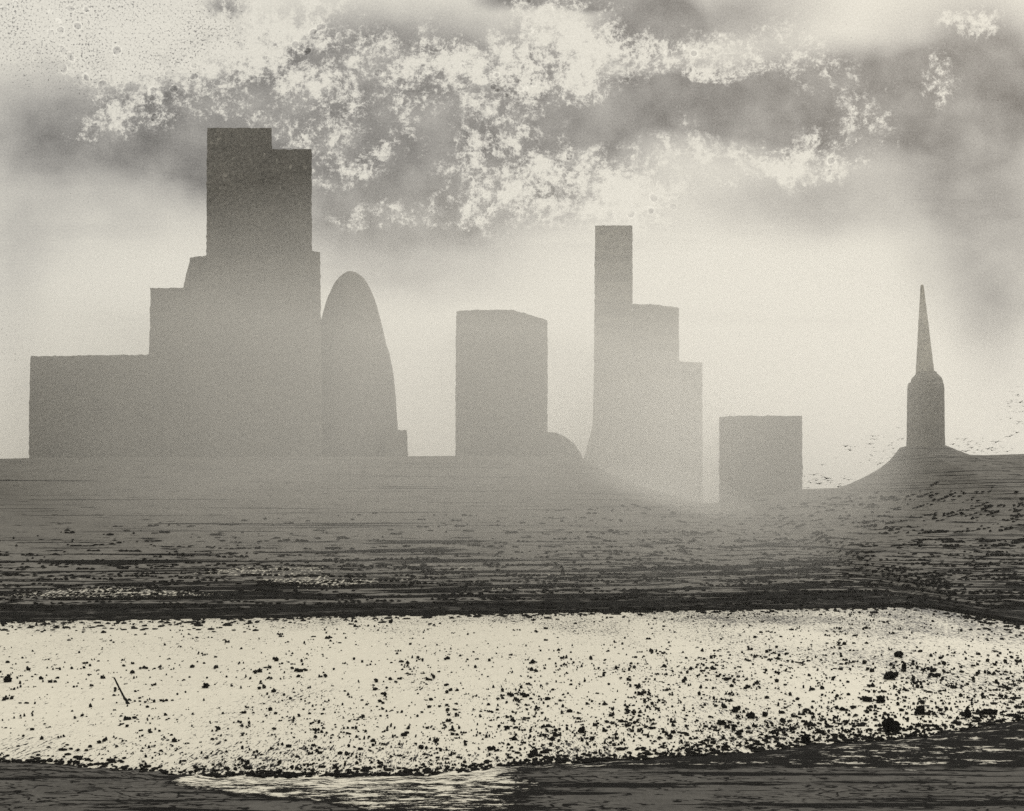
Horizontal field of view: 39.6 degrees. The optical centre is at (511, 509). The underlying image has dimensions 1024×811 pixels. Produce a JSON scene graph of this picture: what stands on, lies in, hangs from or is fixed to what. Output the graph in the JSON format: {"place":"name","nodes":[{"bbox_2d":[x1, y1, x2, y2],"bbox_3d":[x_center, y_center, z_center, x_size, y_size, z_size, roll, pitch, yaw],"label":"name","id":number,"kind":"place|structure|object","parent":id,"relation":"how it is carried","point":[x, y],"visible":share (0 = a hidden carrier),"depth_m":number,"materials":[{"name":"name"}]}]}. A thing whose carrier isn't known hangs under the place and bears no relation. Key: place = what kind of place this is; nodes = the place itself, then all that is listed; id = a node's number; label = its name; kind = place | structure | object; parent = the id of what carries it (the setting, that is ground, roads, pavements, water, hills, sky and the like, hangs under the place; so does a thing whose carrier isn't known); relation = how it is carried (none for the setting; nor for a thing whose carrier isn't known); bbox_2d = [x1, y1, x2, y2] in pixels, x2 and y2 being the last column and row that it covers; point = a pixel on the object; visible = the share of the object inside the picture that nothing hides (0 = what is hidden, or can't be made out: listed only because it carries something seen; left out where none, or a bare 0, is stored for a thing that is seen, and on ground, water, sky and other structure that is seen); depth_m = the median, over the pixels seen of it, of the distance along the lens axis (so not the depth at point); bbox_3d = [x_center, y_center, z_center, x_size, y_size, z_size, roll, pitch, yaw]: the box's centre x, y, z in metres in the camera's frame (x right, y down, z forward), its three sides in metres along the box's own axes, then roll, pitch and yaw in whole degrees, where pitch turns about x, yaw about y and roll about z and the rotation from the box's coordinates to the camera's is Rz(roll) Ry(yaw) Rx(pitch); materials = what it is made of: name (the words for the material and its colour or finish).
{"place":"outdoors","nodes":[
{"label":"outdoors","id":0,"kind":"place"},
{"bbox_2d":[0,445,1023,622],"bbox_3d":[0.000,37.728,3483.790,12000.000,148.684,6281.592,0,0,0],"label":"bank","id":1,"kind":"structure","parent":0,"point":[88,501],"depth_m":572.73,"materials":[{"name":"grey soil"}]},
{"bbox_2d":[28,354,160,457],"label":"office block","id":2,"kind":"structure","parent":1,"relation":"on","point":[95,406],"depth_m":834.92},
{"bbox_2d":[149,287,212,456],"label":"office block","id":3,"kind":"structure","parent":1,"relation":"on","point":[175,324],"depth_m":849.36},
{"bbox_2d":[183,128,322,456],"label":"skyscraper","id":4,"kind":"structure","parent":1,"relation":"on","point":[255,273],"depth_m":861.71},
{"bbox_2d":[321,271,397,456],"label":"domed skyscraper","id":5,"kind":"structure","parent":1,"relation":"on","point":[359,414],"depth_m":887.54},
{"bbox_2d":[385,430,407,455],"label":"annex block","id":6,"kind":"structure","parent":1,"relation":"on","point":[396,442],"depth_m":850.14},
{"bbox_2d":[455,309,547,456],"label":"office slab","id":7,"kind":"structure","parent":1,"relation":"on","point":[501,384],"depth_m":869.99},
{"bbox_2d":[0,481,1023,611],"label":"slope flotsam","id":8,"kind":"object","parent":1,"relation":"on","point":[665,590],"visible":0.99,"depth_m":476.47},
{"bbox_2d":[515,432,581,457],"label":"vaulted hall","id":9,"kind":"structure","parent":1,"relation":"on","point":[548,444],"depth_m":844.99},
{"bbox_2d":[584,225,702,502],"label":"stepped tower","id":10,"kind":"structure","parent":1,"relation":"on","point":[652,439],"depth_m":1000.57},
{"bbox_2d":[719,415,802,502],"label":"cube building","id":11,"kind":"structure","parent":1,"relation":"on","point":[760,455],"depth_m":838.20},
{"bbox_2d":[906,285,944,449],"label":"church","id":12,"kind":"structure","parent":1,"relation":"on","point":[925,411],"depth_m":793.58,"materials":[{"name":"stone"}]},
{"bbox_2d":[0,607,1023,778],"bbox_3d":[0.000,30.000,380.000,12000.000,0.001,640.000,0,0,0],"label":"river","id":13,"kind":"structure","parent":0,"point":[150,648],"depth_m":247.24,"materials":[{"name":"liquid"}]},
{"bbox_2d":[3,675,12,681],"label":"flotsam clump","id":14,"kind":"object","parent":13,"relation":"in","point":[7,678],"visible":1,"depth_m":247.52,"materials":[{"name":"black"}]},
{"bbox_2d":[113,677,129,703],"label":"mooring pole","id":15,"kind":"object","parent":13,"relation":"in","point":[124,697],"visible":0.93,"depth_m":220.42,"materials":[{"name":"black wood"}]},
{"bbox_2d":[201,683,209,687],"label":"flotsam clump","id":16,"kind":"object","parent":13,"relation":"in","point":[206,685],"visible":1,"depth_m":239.35,"materials":[{"name":"black"}]},
{"bbox_2d":[0,605,1023,778],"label":"flotsam","id":17,"kind":"object","parent":13,"relation":"on","point":[670,735],"visible":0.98,"depth_m":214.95,"materials":[{"name":"black"}]},
{"bbox_2d":[578,726,585,732],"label":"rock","id":18,"kind":"object","parent":13,"relation":"in","point":[582,729],"visible":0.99,"depth_m":191.04,"materials":[{"name":"black stone"}]},
{"bbox_2d":[716,719,726,724],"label":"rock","id":19,"kind":"object","parent":13,"relation":"in","point":[721,722],"visible":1,"depth_m":198.32,"materials":[{"name":"black stone"}]},
{"bbox_2d":[731,706,738,712],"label":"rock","id":20,"kind":"object","parent":13,"relation":"on","point":[735,709],"visible":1,"depth_m":210.54,"materials":[{"name":"black stone"}]},
{"bbox_2d":[745,711,754,718],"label":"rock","id":21,"kind":"object","parent":13,"relation":"on","point":[751,715],"visible":0.99,"depth_m":204.45,"materials":[{"name":"black stone"}]},
{"bbox_2d":[801,733,810,742],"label":"flotsam clump","id":22,"kind":"object","parent":13,"relation":"in","point":[805,737],"visible":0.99,"depth_m":182.61,"materials":[{"name":"black"}]},
{"bbox_2d":[861,696,871,701],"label":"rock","id":23,"kind":"object","parent":13,"relation":"in","point":[866,699],"visible":1,"depth_m":222.49,"materials":[{"name":"black stone"}]},
{"bbox_2d":[876,695,884,702],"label":"flotsam clump","id":24,"kind":"object","parent":13,"relation":"in","point":[880,698],"visible":1,"depth_m":221.39,"materials":[{"name":"black"}]},
{"bbox_2d":[883,670,896,679],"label":"flotsam clump","id":25,"kind":"object","parent":13,"relation":"on","point":[888,675],"visible":0.98,"depth_m":251.26,"materials":[{"name":"black"}]},
{"bbox_2d":[882,716,901,731],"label":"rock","id":26,"kind":"object","parent":13,"relation":"in","point":[889,724],"visible":0.99,"depth_m":192.15,"materials":[{"name":"black stone"}]},
{"bbox_2d":[894,651,903,656],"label":"flotsam clump","id":27,"kind":"object","parent":13,"relation":"in","point":[898,654],"visible":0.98,"depth_m":289.64,"materials":[{"name":"black"}]},
{"bbox_2d":[901,661,906,670],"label":"flotsam clump","id":28,"kind":"object","parent":13,"relation":"in","point":[903,665],"visible":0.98,"depth_m":264.49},
{"bbox_2d":[914,705,924,714],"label":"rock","id":29,"kind":"object","parent":13,"relation":"in","point":[919,709],"visible":1,"depth_m":208.30,"materials":[{"name":"black stone"}]},
{"bbox_2d":[963,707,971,717],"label":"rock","id":30,"kind":"object","parent":13,"relation":"in","point":[967,713],"visible":0.99,"depth_m":205.04,"materials":[{"name":"black stone"}]},
{"bbox_2d":[979,708,993,714],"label":"flotsam clump","id":31,"kind":"object","parent":13,"relation":"in","point":[989,711],"visible":1,"depth_m":208.42,"materials":[{"name":"black"}]},
{"bbox_2d":[0,721,1023,810],"bbox_3d":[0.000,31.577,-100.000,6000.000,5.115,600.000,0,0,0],"label":"bank","id":32,"kind":"structure","parent":0,"point":[978,769],"depth_m":150.24,"materials":[{"name":"grey sand"}]},
{"bbox_2d":[0,0,1023,502],"label":"sky","id":33,"kind":"structure","parent":0,"point":[789,177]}
]}

